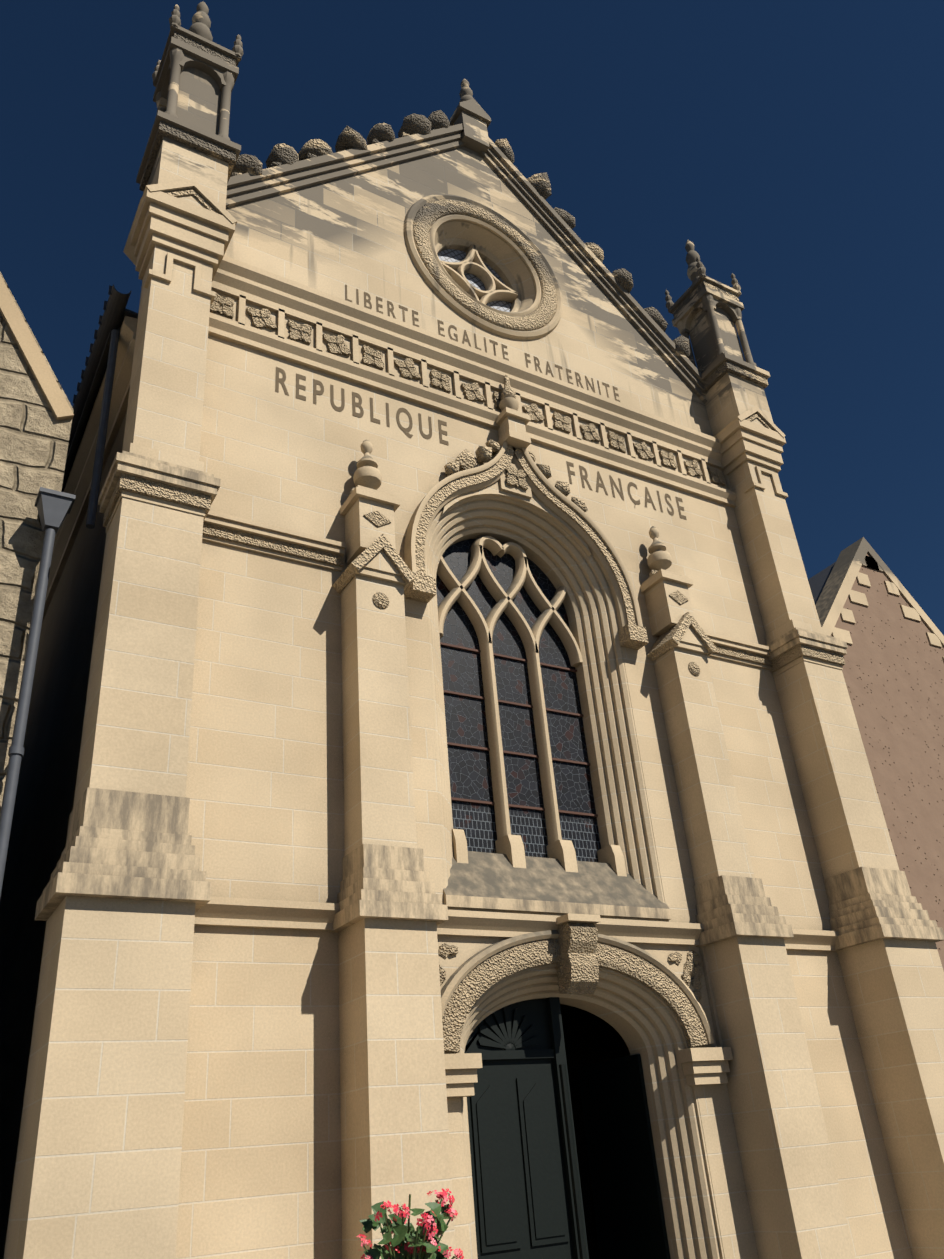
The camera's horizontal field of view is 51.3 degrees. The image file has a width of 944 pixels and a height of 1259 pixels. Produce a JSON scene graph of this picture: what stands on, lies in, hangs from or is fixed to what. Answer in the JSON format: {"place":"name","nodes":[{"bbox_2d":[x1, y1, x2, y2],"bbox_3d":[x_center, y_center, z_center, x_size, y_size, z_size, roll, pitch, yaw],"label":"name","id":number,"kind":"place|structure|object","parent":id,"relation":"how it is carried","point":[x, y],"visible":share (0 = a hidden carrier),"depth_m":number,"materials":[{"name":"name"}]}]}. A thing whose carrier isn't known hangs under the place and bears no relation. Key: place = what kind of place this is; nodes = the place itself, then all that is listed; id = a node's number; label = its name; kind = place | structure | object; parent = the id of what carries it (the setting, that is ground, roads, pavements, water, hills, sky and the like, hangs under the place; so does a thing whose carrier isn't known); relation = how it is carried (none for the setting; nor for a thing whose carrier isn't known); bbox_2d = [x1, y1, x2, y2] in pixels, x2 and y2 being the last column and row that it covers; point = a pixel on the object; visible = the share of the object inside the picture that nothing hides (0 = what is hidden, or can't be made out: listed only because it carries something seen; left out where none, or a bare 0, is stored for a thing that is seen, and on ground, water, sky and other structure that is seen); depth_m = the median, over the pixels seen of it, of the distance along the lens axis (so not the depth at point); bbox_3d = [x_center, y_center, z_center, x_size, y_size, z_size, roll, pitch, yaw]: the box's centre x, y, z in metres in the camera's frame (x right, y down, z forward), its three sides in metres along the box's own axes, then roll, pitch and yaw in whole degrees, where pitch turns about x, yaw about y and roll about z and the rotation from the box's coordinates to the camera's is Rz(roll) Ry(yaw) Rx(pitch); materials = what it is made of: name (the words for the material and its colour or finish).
{"place":"outdoors","nodes":[
{"label":"outdoors","id":0,"kind":"place"},
{"bbox_2d":[42,316,137,621],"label":"wall","id":1,"kind":"structure","parent":0,"point":[78,482],"depth_m":11.49,"materials":[{"name":"beige stone"}]},
{"bbox_2d":[66,285,137,457],"bbox_3d":[-8.682,1.307,17.659,0.450,0.169,20.980,12,-33,-28],"label":"roof","id":2,"kind":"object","parent":1,"relation":"attached to","point":[116,311],"visible":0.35,"depth_m":10.37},
{"bbox_2d":[356,1188,463,1258],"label":"planter geraniums","id":3,"kind":"object","parent":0,"point":[407,1241],"visible":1,"depth_m":6.08,"materials":[{"name":"plant"}]},
{"bbox_2d":[0,0,943,634],"label":"sky","id":4,"kind":"structure","parent":0,"point":[797,146],"materials":[{"name":"blue"}]},
{"bbox_2d":[175,146,912,1258],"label":"facade wall","id":5,"kind":"structure","parent":0,"point":[261,1154],"depth_m":9.59,"materials":[{"name":"beige stone"}]},
{"bbox_2d":[275,367,448,444],"bbox_3d":[-1.168,-2.413,10.801,2.070,0.416,0.001,12,-33,-28],"label":"lettering","id":6,"kind":"object","parent":5,"relation":"attached to","point":[354,403],"visible":1,"depth_m":10.76,"materials":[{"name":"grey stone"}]},
{"bbox_2d":[139,31,771,661],"bbox_3d":[0.373,-3.721,12.441,8.880,8.489,0.888,12,-33,-28],"label":"carved stone ornament","id":7,"kind":"object","parent":5,"relation":"attached to","point":[421,587],"visible":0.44,"depth_m":11.74,"materials":[{"name":"beige stone"}]},
{"bbox_2d":[102,293,844,1052],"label":"church rosettes","id":8,"kind":"object","parent":5,"relation":"attached to","point":[578,953],"visible":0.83,"depth_m":9.19,"materials":[{"name":"beige stone"}]},
{"bbox_2d":[4,68,943,1258],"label":"buttresses","id":9,"kind":"structure","parent":5,"relation":"attached to","point":[100,1151],"depth_m":8.77,"materials":[{"name":"beige stone"}]},
{"bbox_2d":[35,451,943,949],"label":"weathered stone ledges","id":10,"kind":"object","parent":9,"relation":"attached to","point":[129,845],"visible":0.75,"depth_m":8.49,"materials":[{"name":"beige stone"}]},
{"bbox_2d":[105,1,842,1097],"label":"stone moldings","id":11,"kind":"structure","parent":5,"relation":"attached to","point":[179,225],"depth_m":11.34,"materials":[{"name":"beige stone"}]},
{"bbox_2d":[437,249,511,311],"bbox_3d":[0.005,-4.721,13.496,1.340,1.340,0.020,12,-33,-28],"label":"window glass","id":12,"kind":"object","parent":5,"relation":"in","point":[451,255],"depth_m":13.58,"materials":[{"name":"glass"}]},
{"bbox_2d":[440,244,517,304],"bbox_3d":[0.050,-4.761,13.430,1.297,1.297,0.140,12,-33,-28],"label":"window tracery","id":13,"kind":"object","parent":5,"relation":"attached to","point":[473,264],"visible":0.9,"depth_m":13.48,"materials":[{"name":"beige stone"}]},
{"bbox_2d":[345,285,619,401],"bbox_3d":[0.262,-3.573,12.481,4.060,0.280,0.001,12,-33,-28],"label":"lettering","id":14,"kind":"object","parent":5,"relation":"attached to","point":[467,339],"visible":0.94,"depth_m":12.34,"materials":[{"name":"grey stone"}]},
{"bbox_2d":[437,535,582,844],"bbox_3d":[0.463,0.642,10.591,1.940,3.867,0.135,12,-33,-28],"label":"window tracery","id":15,"kind":"object","parent":5,"relation":"in","point":[484,628],"visible":1,"depth_m":10.77,"materials":[{"name":"beige stone"}]},
{"bbox_2d":[436,539,600,862],"bbox_3d":[0.419,0.680,10.657,1.900,3.970,0.020,12,-33,-28],"label":"window glass","id":16,"kind":"object","parent":15,"relation":"in","point":[469,768],"visible":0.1,"depth_m":10.47,"materials":[{"name":"grey glass"}]},
{"bbox_2d":[440,642,597,816],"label":"window bars","id":17,"kind":"object","parent":15,"relation":"attached to","point":[511,752],"visible":0.65,"depth_m":10.39,"materials":[{"name":"metal"}]},
{"bbox_2d":[464,997,670,1258],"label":"church door","id":18,"kind":"structure","parent":5,"relation":"in","point":[527,1197],"depth_m":8.54,"materials":[{"name":"black wood"}]},
{"bbox_2d":[566,461,686,519],"bbox_3d":[2.001,-1.730,12.544,1.890,0.434,0.001,12,-33,-28],"label":"lettering","id":19,"kind":"object","parent":5,"relation":"attached to","point":[598,485],"visible":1,"depth_m":12.51,"materials":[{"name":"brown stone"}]},
{"label":"ground","id":20,"kind":"structure","parent":0,"visible":0},
{"bbox_2d":[0,272,73,811],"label":"neighbour wall","id":21,"kind":"structure","parent":20,"relation":"on","point":[34,437],"depth_m":8.67,"materials":[{"name":"beige stone"}]},
{"bbox_2d":[0,275,73,419],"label":"gable coping","id":22,"kind":"object","parent":21,"relation":"attached to","point":[40,370],"visible":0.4,"depth_m":9.33,"materials":[{"name":"stone"}]},
{"bbox_2d":[0,329,119,897],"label":"downpipes","id":23,"kind":"object","parent":21,"relation":"attached to","point":[54,507],"visible":1,"depth_m":8.16,"materials":[{"name":"metal"}]},
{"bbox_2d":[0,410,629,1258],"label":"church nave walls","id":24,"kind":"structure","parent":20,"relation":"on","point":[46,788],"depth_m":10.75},
{"bbox_2d":[61,327,120,491],"bbox_3d":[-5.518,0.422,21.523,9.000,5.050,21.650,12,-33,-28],"label":"gutter","id":25,"kind":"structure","parent":24,"relation":"on","point":[89,403],"depth_m":11.19,"materials":[{"name":"grey metal"}]},
{"bbox_2d":[831,553,943,969],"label":"neighbour wall","id":26,"kind":"structure","parent":20,"relation":"on","point":[893,670],"depth_m":16.82,"materials":[{"name":"paint"}]},
{"bbox_2d":[808,562,835,604],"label":"neighbour roof","id":27,"kind":"structure","parent":26,"relation":"on","point":[817,582],"depth_m":19.34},
{"bbox_2d":[815,537,943,660],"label":"rake stones","id":28,"kind":"object","parent":26,"relation":"attached to","point":[845,573],"visible":0.42,"depth_m":18.46,"materials":[{"name":"beige stone"}]}
]}

